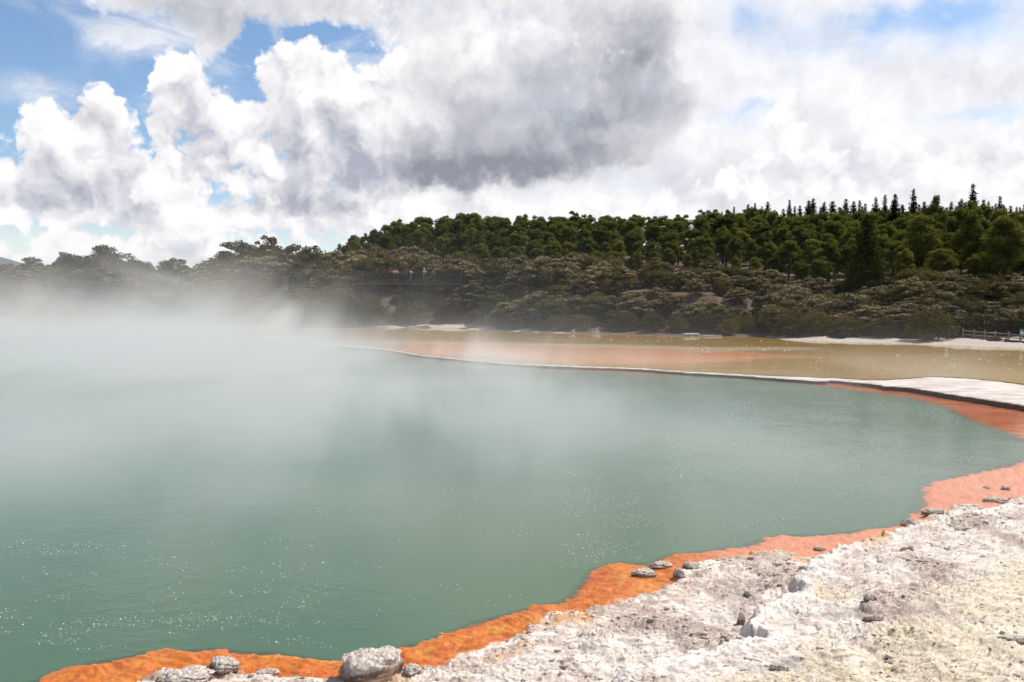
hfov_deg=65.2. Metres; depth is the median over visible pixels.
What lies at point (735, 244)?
pine tree
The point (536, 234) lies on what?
pine tree
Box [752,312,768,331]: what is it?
shrub
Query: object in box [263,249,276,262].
scrub tree
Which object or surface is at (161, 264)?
scrub tree
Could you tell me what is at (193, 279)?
scrub tree
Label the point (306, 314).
shrub
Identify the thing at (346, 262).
scrub tree
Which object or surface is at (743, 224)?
pine tree
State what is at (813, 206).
spruce tree
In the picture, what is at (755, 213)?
pine tree
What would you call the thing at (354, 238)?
pine tree
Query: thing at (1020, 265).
pine tree
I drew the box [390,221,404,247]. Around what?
pine tree
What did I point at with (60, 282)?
scrub tree
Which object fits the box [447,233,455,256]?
pine tree
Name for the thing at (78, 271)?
scrub tree
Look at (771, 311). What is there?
scrub tree
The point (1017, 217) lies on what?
pine tree
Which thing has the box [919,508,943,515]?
rock
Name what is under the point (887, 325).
shrub
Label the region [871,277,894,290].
scrub tree
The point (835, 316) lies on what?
scrub tree
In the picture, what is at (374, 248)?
scrub tree
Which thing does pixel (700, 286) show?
scrub tree
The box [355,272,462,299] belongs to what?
viewing platform
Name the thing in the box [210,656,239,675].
crusted rock
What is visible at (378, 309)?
shrub
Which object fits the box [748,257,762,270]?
pine tree
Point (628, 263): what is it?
pine tree
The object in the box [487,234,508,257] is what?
pine tree
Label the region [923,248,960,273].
pine tree
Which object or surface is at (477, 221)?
pine tree
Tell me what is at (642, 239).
pine tree
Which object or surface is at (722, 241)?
pine tree
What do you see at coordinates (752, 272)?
scrub tree
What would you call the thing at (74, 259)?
scrub tree
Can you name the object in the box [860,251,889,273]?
pine tree
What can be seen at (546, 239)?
pine tree
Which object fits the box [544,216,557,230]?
pine tree
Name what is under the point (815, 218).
pine tree
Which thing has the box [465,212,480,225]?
pine tree
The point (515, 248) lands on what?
pine tree
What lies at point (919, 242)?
pine tree
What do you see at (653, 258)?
pine tree
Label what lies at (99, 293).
scrub tree
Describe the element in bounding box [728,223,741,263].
pine tree
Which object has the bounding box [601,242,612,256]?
pine tree
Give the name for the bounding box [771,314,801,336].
shrub
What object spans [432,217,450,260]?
pine tree
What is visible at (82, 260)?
scrub tree
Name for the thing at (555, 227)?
pine tree
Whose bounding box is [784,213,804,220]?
pine tree
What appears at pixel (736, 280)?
scrub tree
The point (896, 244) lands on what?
pine tree
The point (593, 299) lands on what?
scrub tree
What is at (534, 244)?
pine tree
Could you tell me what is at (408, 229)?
pine tree
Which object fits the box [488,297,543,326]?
scrub tree
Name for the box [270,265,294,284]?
scrub tree
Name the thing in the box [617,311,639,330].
shrub
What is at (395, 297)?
shrub
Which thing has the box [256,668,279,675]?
crusted rock
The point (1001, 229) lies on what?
pine tree
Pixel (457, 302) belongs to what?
scrub tree
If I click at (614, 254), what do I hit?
pine tree
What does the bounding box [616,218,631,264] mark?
pine tree
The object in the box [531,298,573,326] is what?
scrub tree
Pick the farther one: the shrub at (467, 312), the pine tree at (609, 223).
the pine tree at (609, 223)
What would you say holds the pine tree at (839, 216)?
on the ground
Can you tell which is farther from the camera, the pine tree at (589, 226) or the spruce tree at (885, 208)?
the pine tree at (589, 226)
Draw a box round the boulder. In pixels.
[338,645,404,681]
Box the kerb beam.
[968,337,1023,342]
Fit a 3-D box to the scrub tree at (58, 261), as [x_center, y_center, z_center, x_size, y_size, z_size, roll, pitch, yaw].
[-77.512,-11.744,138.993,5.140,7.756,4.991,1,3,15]
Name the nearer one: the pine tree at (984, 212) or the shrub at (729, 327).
the shrub at (729, 327)
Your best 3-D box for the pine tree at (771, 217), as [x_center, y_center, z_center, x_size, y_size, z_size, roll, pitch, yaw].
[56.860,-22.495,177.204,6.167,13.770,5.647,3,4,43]
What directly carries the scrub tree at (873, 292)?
on the ground
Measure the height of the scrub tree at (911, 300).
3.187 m
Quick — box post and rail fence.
[962,329,1023,341]
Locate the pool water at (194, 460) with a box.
[0,338,1023,681]
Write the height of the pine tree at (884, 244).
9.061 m
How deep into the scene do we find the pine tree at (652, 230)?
176.82 m
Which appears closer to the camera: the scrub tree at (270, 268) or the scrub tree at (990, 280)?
the scrub tree at (990, 280)
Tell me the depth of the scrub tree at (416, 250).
144.95 m
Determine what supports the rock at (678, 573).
on the sinter terrace
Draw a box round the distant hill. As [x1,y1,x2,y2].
[0,257,43,287]
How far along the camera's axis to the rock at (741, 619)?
9.80 m
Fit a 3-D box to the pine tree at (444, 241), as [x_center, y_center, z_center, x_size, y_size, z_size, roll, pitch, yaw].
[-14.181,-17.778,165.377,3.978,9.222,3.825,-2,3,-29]
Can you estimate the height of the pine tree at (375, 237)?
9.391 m
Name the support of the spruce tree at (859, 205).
on the ground
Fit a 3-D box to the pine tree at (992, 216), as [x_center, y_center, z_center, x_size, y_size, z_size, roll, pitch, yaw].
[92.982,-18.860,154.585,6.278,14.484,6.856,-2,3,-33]
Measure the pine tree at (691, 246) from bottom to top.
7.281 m
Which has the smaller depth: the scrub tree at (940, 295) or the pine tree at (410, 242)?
the scrub tree at (940, 295)
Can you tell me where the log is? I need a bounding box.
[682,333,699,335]
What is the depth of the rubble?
9.57 m
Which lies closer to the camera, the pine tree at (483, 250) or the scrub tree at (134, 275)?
the scrub tree at (134, 275)
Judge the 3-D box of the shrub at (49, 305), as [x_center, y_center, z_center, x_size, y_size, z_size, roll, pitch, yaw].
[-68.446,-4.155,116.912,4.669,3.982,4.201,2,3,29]
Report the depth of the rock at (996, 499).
15.78 m
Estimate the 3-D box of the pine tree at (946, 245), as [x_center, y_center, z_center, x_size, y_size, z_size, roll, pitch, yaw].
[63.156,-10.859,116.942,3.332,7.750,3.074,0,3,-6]
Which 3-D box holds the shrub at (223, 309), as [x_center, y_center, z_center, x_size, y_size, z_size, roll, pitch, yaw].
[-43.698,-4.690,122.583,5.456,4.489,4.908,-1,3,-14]
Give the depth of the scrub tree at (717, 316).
91.54 m
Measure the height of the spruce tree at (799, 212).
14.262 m
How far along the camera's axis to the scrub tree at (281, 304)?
120.12 m
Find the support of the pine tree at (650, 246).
on the ground
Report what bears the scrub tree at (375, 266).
on the ground
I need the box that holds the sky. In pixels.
[0,0,1023,288]
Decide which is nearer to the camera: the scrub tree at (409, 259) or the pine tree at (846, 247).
the pine tree at (846, 247)
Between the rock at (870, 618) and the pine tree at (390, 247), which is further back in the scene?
the pine tree at (390, 247)
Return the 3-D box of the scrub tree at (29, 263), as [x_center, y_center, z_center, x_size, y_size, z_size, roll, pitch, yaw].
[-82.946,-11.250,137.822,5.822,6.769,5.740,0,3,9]
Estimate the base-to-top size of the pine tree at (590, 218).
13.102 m
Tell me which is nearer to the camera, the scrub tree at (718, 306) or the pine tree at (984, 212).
the scrub tree at (718, 306)
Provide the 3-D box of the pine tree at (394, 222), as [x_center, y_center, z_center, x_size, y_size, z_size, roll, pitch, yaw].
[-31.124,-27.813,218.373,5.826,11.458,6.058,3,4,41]
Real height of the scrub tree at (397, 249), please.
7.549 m
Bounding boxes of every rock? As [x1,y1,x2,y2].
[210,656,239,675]
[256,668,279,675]
[402,663,421,677]
[631,568,656,577]
[648,561,672,569]
[673,568,684,578]
[682,561,700,569]
[737,612,745,624]
[743,590,751,597]
[768,663,789,671]
[814,546,825,550]
[862,614,883,622]
[863,593,876,602]
[900,518,914,526]
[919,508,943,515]
[954,526,966,530]
[983,496,1007,502]
[997,635,1023,643]
[1001,485,1009,490]
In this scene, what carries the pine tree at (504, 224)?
on the ground
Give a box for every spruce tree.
[764,201,771,212]
[780,208,787,220]
[785,199,792,216]
[796,206,803,216]
[802,201,812,216]
[810,198,816,213]
[827,201,836,213]
[842,199,852,216]
[849,201,856,214]
[855,200,861,211]
[871,197,879,214]
[881,195,889,272]
[887,194,907,273]
[905,188,919,264]
[920,201,926,212]
[948,201,954,210]
[954,183,979,267]
[958,199,964,208]
[995,196,1003,209]
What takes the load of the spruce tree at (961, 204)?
on the ground
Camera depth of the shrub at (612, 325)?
97.37 m
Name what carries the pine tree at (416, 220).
on the ground
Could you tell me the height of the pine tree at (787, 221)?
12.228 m
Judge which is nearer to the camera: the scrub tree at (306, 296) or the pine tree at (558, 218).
the scrub tree at (306, 296)
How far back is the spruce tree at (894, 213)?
155.75 m
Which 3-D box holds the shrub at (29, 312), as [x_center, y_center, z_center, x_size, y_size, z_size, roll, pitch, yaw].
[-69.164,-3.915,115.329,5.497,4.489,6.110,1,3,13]
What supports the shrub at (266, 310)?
on the ground
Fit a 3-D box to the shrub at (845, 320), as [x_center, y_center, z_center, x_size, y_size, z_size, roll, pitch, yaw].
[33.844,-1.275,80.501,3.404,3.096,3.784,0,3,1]
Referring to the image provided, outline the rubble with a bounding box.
[209,497,1023,681]
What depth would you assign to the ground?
113.89 m
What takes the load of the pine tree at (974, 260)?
on the ground
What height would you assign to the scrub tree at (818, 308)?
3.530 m
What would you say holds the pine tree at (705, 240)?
on the ground
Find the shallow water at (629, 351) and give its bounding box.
[0,327,1023,383]
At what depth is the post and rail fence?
73.97 m
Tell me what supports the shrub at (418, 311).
on the ground
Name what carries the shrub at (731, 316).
on the ground
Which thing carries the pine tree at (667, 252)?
on the ground
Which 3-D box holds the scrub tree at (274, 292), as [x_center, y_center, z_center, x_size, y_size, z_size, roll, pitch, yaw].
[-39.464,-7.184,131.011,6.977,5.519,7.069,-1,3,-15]
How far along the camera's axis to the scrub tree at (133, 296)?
122.59 m
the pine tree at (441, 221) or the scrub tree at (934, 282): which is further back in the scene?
the pine tree at (441, 221)
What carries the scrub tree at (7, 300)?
on the ground
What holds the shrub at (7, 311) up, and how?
on the ground
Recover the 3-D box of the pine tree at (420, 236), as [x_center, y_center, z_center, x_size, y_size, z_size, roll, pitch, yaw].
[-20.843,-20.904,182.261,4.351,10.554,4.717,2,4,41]
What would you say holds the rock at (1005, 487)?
on the sinter terrace
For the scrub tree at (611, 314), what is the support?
on the ground
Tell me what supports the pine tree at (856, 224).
on the ground
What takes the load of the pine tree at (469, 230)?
on the ground
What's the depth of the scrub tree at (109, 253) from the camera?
140.39 m
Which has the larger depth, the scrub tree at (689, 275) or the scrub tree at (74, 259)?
the scrub tree at (74, 259)
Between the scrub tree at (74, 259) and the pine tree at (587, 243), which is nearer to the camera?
the scrub tree at (74, 259)
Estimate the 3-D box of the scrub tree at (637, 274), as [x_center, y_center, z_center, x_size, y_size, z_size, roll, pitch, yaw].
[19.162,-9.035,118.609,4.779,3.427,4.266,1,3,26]
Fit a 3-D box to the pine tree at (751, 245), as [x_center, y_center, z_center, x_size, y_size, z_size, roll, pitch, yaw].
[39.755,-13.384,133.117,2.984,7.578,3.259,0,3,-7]
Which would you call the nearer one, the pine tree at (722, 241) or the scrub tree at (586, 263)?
the scrub tree at (586, 263)
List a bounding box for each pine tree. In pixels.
[336,243,346,254]
[345,236,361,247]
[346,240,361,251]
[360,233,369,248]
[362,243,371,250]
[368,230,383,246]
[377,233,395,249]
[380,224,394,248]
[387,244,397,251]
[390,219,404,234]
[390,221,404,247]
[393,237,407,248]
[400,221,417,240]
[403,236,414,251]
[411,226,432,251]
[413,216,425,228]
[417,217,433,228]
[420,222,435,245]
[425,241,436,255]
[430,223,450,261]
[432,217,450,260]
[434,233,451,260]
[442,215,454,231]
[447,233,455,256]
[449,214,466,236]
[449,232,472,254]
[452,212,468,230]
[463,223,478,255]
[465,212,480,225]
[469,216,484,236]
[470,230,487,257]
[474,243,490,258]
[475,229,493,250]
[479,219,498,256]
[481,215,499,249]
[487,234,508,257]
[487,246,506,261]
[491,228,509,246]
[492,219,511,232]
[497,216,510,231]
[504,245,523,263]
[505,223,528,245]
[507,231,528,257]
[513,214,531,226]
[513,218,530,239]
[522,239,542,260]
[524,228,544,259]
[527,218,549,242]
[529,215,547,226]
[529,248,546,265]
[540,232,559,256]
[543,240,563,260]
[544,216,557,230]
[546,216,569,235]
[548,220,568,245]
[550,252,563,262]
[558,225,578,256]
[560,241,577,259]
[562,220,581,250]
[569,210,581,234]
[575,214,598,237]
[575,224,592,251]
[577,236,598,256]
[582,220,593,240]
[589,226,613,251]
[594,216,620,235]
[598,215,610,227]
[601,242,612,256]
[604,231,623,251]
[608,216,623,229]
[608,239,627,260]
[610,251,622,265]
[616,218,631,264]
[618,220,644,251]
[623,230,641,256]
[624,257,636,270]
[625,215,646,260]
[630,241,645,263]
[632,249,644,270]
[633,235,645,251]
[642,240,662,260]
[643,216,657,241]
[644,222,661,244]
[645,248,660,261]
[648,257,661,267]
[656,215,670,232]
[657,235,665,260]
[660,219,678,247]
[660,232,684,263]
[662,248,677,265]
[665,239,682,272]
[668,220,688,265]
[672,214,693,245]
[682,228,697,267]
[682,253,694,267]
[685,237,699,267]
[689,247,702,268]
[690,216,714,258]
[692,210,706,230]
[692,233,715,257]
[693,227,714,259]
[700,209,723,256]
[701,248,713,259]
[701,256,719,268]
[708,221,719,254]
[711,213,741,266]
[713,226,729,264]
[714,230,732,264]
[725,236,745,262]
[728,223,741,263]
[730,255,741,269]
[731,230,752,269]
[734,214,748,232]
[735,209,748,218]
[742,222,762,266]
[742,238,759,265]
[744,206,763,222]
[747,215,768,265]
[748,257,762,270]
[751,223,773,243]
[754,232,776,270]
[757,241,780,266]
[761,209,778,263]
[763,258,782,271]
[769,224,792,261]
[772,214,793,271]
[775,240,802,284]
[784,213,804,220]
[784,217,815,274]
[785,224,816,258]
[789,260,810,279]
[800,239,824,275]
[806,256,835,285]
[808,211,834,273]
[811,219,823,275]
[818,219,850,279]
[819,238,844,282]
[820,233,840,281]
[828,209,845,273]
[835,211,868,224]
[837,225,859,270]
[838,242,857,269]
[840,220,861,256]
[844,259,860,277]
[859,209,880,223]
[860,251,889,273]
[871,235,892,266]
[875,209,893,224]
[875,221,896,272]
[877,227,891,266]
[886,240,904,272]
[891,215,911,237]
[891,229,909,255]
[891,245,912,277]
[892,248,915,278]
[899,210,922,221]
[901,214,940,266]
[909,256,931,270]
[921,194,948,234]
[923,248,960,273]
[925,241,948,258]
[930,221,943,245]
[934,241,958,267]
[940,230,963,260]
[943,216,966,256]
[945,209,956,219]
[948,200,991,265]
[958,232,984,277]
[959,241,976,276]
[964,234,993,279]
[965,252,988,278]
[979,251,1002,277]
[981,205,988,219]
[982,215,1023,275]
[984,206,1008,273]
[994,249,1019,276]
[1008,209,1023,269]
[1008,255,1023,277]
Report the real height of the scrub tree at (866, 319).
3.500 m
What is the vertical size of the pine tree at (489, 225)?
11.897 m
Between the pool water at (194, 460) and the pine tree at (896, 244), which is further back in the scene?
the pine tree at (896, 244)
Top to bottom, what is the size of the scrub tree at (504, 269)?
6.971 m
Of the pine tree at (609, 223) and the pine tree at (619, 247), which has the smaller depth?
the pine tree at (619, 247)
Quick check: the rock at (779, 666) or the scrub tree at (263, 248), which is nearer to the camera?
the rock at (779, 666)
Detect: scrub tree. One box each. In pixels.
[0,263,12,272]
[0,265,37,289]
[0,294,16,305]
[5,281,25,295]
[16,256,44,283]
[19,281,45,296]
[23,265,56,286]
[37,264,77,288]
[42,274,70,294]
[44,290,63,304]
[51,251,79,269]
[60,254,85,270]
[60,288,89,305]
[65,268,108,293]
[66,267,107,296]
[76,253,95,268]
[83,244,121,269]
[85,262,130,280]
[88,276,117,296]
[92,286,114,304]
[95,252,115,268]
[102,252,152,279]
[107,286,147,308]
[112,274,143,298]
[116,268,146,288]
[133,275,163,296]
[141,293,157,305]
[143,261,157,275]
[149,273,173,291]
[152,260,178,280]
[158,258,189,279]
[166,278,197,296]
[168,272,226,298]
[182,261,228,275]
[197,268,241,289]
[199,251,233,271]
[200,285,239,309]
[206,262,245,289]
[213,281,273,319]
[214,240,258,266]
[228,255,293,280]
[228,269,269,290]
[235,244,266,268]
[240,276,274,288]
[247,275,302,315]
[254,235,283,260]
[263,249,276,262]
[266,281,286,304]
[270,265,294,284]
[271,244,311,276]
[273,286,317,322]
[283,285,333,320]
[288,262,307,283]
[290,245,323,270]
[298,261,339,284]
[299,250,331,270]
[300,273,337,298]
[313,282,359,312]
[317,267,365,294]
[320,249,370,273]
[323,253,382,289]
[348,243,389,286]
[348,249,410,291]
[376,252,436,289]
[383,245,443,277]
[386,248,404,256]
[405,256,441,283]
[405,257,444,292]
[427,258,481,291]
[440,250,485,287]
[442,292,484,312]
[453,267,486,288]
[453,282,494,310]
[470,257,498,286]
[479,293,516,319]
[480,258,520,289]
[485,285,516,304]
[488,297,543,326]
[496,252,533,286]
[496,265,555,290]
[510,284,541,302]
[513,290,561,323]
[515,255,582,291]
[531,283,566,296]
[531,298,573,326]
[547,292,598,316]
[551,283,584,304]
[554,252,596,278]
[563,314,584,328]
[569,273,612,296]
[573,292,615,318]
[578,259,635,294]
[579,253,624,277]
[595,295,628,312]
[599,280,624,295]
[603,309,627,328]
[610,268,643,286]
[613,271,639,289]
[616,298,667,321]
[618,290,649,305]
[635,269,645,286]
[638,259,674,286]
[640,311,662,324]
[641,268,685,291]
[646,287,666,299]
[651,292,687,314]
[665,270,702,289]
[667,314,693,329]
[671,303,721,319]
[675,266,703,278]
[681,278,712,295]
[692,298,727,314]
[694,312,724,328]
[695,261,728,274]
[698,269,728,288]
[713,279,733,296]
[720,275,753,291]
[721,265,748,278]
[722,306,751,318]
[723,287,753,305]
[744,274,772,295]
[745,267,767,283]
[749,283,812,308]
[750,306,762,316]
[755,269,788,284]
[755,293,823,328]
[755,299,813,332]
[756,284,784,296]
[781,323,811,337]
[791,276,834,295]
[792,278,818,293]
[800,307,838,334]
[801,291,847,311]
[811,292,889,317]
[821,280,854,295]
[823,311,843,333]
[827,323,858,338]
[845,306,904,323]
[850,302,885,315]
[855,285,899,306]
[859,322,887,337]
[864,302,953,335]
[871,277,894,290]
[886,273,939,303]
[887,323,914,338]
[890,301,902,307]
[892,265,948,283]
[892,296,921,308]
[902,298,974,336]
[913,286,960,307]
[915,280,939,295]
[928,270,958,283]
[933,273,985,298]
[933,281,967,299]
[935,295,995,326]
[953,278,998,301]
[965,304,1016,333]
[967,273,997,298]
[980,278,1023,303]
[991,271,1023,295]
[997,291,1023,309]
[997,305,1023,330]
[1012,275,1023,297]
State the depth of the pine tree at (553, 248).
151.56 m
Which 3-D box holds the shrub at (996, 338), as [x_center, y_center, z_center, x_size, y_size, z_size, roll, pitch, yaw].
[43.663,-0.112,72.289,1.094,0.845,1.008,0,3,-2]
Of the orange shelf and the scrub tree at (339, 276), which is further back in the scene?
the scrub tree at (339, 276)
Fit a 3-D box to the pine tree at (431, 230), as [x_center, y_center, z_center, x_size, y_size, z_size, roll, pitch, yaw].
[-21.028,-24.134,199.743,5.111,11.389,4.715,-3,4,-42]
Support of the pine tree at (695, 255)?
on the ground
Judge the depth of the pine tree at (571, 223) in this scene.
184.72 m
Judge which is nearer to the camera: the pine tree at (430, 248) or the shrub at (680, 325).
the shrub at (680, 325)
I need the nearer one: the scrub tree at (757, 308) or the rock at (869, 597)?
the rock at (869, 597)
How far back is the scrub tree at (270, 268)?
136.68 m
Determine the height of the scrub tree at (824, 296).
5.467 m
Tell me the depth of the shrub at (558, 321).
99.98 m
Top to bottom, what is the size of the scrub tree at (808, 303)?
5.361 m
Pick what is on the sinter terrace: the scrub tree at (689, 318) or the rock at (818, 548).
the rock at (818, 548)
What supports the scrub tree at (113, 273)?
on the ground
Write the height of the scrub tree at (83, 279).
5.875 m
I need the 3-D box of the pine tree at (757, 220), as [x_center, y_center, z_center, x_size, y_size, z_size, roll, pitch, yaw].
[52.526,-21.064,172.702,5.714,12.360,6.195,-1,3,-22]
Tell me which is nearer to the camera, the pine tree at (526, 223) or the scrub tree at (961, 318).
the scrub tree at (961, 318)
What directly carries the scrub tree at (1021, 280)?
on the ground
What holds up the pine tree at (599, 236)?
on the ground
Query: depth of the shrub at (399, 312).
121.06 m
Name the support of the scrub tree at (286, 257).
on the ground
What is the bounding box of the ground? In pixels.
[0,248,1023,384]
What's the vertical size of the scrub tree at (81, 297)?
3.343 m
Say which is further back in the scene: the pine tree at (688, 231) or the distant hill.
the distant hill
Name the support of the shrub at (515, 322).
on the ground
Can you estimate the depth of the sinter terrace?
9.64 m
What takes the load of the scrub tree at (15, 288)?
on the ground
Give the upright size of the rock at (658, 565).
0.155 m
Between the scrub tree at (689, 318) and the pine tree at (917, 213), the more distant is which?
the pine tree at (917, 213)
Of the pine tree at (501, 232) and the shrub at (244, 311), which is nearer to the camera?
the shrub at (244, 311)
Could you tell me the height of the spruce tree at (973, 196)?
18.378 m
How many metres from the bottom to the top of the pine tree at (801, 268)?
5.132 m
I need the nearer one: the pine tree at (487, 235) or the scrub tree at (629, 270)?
the scrub tree at (629, 270)
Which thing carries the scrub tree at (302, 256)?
on the ground
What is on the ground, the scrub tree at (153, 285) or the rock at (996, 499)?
the scrub tree at (153, 285)
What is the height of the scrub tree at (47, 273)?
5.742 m
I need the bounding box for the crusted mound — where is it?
[155,665,214,681]
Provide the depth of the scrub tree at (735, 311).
94.78 m
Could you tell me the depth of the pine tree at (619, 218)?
198.07 m
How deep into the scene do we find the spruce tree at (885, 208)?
160.07 m
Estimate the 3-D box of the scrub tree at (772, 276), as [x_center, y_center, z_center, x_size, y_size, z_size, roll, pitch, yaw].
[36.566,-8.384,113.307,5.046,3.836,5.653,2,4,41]
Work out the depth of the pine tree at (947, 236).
118.69 m
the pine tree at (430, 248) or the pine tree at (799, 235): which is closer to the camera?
the pine tree at (799, 235)
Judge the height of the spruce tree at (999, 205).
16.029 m
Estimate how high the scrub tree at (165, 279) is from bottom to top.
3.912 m
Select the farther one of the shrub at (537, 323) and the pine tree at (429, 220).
the pine tree at (429, 220)
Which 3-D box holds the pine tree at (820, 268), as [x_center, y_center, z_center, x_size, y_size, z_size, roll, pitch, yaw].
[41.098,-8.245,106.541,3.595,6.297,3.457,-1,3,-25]
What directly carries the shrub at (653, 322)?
on the ground
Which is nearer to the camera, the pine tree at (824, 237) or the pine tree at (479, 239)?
the pine tree at (824, 237)
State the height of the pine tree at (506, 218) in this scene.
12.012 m
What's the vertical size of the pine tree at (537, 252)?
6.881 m
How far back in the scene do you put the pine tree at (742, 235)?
137.96 m
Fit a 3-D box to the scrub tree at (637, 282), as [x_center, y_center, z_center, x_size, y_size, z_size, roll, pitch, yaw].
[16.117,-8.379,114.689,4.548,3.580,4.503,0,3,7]
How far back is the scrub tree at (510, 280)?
117.69 m
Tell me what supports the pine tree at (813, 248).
on the ground
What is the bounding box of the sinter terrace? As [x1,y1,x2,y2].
[37,461,1023,681]
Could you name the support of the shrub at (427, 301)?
on the ground
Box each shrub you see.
[0,301,22,322]
[0,303,12,320]
[10,299,53,325]
[35,300,62,322]
[47,300,86,324]
[71,301,115,324]
[99,302,134,323]
[130,302,156,323]
[144,301,174,323]
[166,299,191,321]
[184,300,210,323]
[210,297,241,320]
[225,302,263,324]
[256,302,282,320]
[283,302,307,325]
[297,301,328,325]
[306,299,342,324]
[330,302,345,313]
[339,302,380,324]
[361,300,393,324]
[366,294,382,303]
[391,294,402,302]
[391,301,413,321]
[401,300,429,323]
[402,292,417,302]
[417,297,432,307]
[432,307,451,320]
[445,306,460,317]
[459,307,473,316]
[463,309,486,326]
[486,313,506,328]
[502,316,524,330]
[530,318,542,330]
[542,315,573,330]
[564,313,597,330]
[604,319,618,330]
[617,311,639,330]
[640,312,668,331]
[669,317,690,331]
[687,313,719,331]
[715,318,740,334]
[720,312,740,327]
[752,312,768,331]
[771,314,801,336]
[798,309,832,336]
[828,314,861,337]
[846,319,869,337]
[867,317,897,337]
[903,306,961,341]
[990,335,1001,341]
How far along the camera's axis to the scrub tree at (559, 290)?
111.16 m
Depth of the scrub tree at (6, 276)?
129.90 m
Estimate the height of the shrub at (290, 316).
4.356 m
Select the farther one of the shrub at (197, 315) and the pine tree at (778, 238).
the pine tree at (778, 238)
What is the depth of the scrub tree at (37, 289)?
124.01 m
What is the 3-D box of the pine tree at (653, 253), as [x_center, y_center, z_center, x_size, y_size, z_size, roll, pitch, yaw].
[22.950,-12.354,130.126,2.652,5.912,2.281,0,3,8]
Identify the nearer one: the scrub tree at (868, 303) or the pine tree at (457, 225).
the scrub tree at (868, 303)
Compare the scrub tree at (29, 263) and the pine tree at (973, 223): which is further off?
the scrub tree at (29, 263)
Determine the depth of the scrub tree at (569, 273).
115.56 m
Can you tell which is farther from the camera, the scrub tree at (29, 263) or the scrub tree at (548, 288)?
the scrub tree at (29, 263)
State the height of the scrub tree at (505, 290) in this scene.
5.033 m
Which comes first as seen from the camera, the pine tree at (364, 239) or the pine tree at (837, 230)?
the pine tree at (837, 230)
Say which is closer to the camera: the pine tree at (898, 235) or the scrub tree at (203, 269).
the pine tree at (898, 235)
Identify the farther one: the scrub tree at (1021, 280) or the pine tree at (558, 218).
the pine tree at (558, 218)
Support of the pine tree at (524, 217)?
on the ground
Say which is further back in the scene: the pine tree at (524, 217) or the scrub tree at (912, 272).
the pine tree at (524, 217)
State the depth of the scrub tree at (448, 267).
128.43 m
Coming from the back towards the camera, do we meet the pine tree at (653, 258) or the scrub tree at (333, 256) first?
the scrub tree at (333, 256)
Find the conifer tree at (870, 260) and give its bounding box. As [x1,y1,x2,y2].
[834,214,894,300]
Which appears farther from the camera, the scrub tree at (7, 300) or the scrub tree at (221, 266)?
the scrub tree at (221, 266)
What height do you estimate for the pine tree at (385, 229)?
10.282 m
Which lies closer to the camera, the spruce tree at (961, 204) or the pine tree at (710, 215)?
the spruce tree at (961, 204)
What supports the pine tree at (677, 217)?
on the ground
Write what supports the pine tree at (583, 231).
on the ground
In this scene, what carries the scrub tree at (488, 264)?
on the ground
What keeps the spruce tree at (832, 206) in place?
on the ground
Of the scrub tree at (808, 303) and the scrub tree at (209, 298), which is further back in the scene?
the scrub tree at (209, 298)
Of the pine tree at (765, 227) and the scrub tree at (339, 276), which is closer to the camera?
the scrub tree at (339, 276)
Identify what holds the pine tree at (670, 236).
on the ground
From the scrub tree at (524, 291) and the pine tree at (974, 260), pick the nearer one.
the pine tree at (974, 260)
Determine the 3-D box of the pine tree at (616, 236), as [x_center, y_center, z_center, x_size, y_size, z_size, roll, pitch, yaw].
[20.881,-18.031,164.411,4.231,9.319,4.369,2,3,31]
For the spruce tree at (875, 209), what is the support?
on the ground
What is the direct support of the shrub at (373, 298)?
on the ground
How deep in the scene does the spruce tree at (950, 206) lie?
191.96 m
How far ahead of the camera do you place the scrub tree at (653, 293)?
102.67 m
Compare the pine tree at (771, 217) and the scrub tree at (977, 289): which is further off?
the pine tree at (771, 217)
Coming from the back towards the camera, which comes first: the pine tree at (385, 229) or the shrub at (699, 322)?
the pine tree at (385, 229)
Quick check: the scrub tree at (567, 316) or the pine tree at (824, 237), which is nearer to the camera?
the scrub tree at (567, 316)
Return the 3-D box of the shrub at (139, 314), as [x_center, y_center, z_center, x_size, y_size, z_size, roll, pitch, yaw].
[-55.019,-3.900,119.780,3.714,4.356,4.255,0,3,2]
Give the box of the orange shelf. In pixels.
[0,338,1023,438]
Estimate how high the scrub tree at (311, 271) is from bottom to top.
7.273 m
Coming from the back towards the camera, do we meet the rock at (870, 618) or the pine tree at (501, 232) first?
the pine tree at (501, 232)
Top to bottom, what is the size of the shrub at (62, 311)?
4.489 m
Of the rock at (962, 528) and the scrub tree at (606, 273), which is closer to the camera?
the rock at (962, 528)
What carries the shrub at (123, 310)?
on the ground
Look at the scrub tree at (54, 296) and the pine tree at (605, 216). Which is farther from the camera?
the pine tree at (605, 216)
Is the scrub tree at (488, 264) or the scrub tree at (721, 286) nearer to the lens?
the scrub tree at (721, 286)
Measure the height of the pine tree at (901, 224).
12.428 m
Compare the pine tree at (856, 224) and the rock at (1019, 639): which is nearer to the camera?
the rock at (1019, 639)
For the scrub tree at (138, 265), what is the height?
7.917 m
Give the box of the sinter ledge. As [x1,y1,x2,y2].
[0,336,1023,410]
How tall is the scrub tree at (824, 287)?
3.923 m
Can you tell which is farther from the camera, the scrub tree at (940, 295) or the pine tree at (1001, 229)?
the pine tree at (1001, 229)
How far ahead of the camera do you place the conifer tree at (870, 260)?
98.97 m
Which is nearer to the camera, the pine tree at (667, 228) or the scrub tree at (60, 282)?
the scrub tree at (60, 282)
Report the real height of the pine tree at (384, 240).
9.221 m
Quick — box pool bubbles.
[0,392,1013,649]
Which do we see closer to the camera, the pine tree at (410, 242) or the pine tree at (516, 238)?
the pine tree at (516, 238)

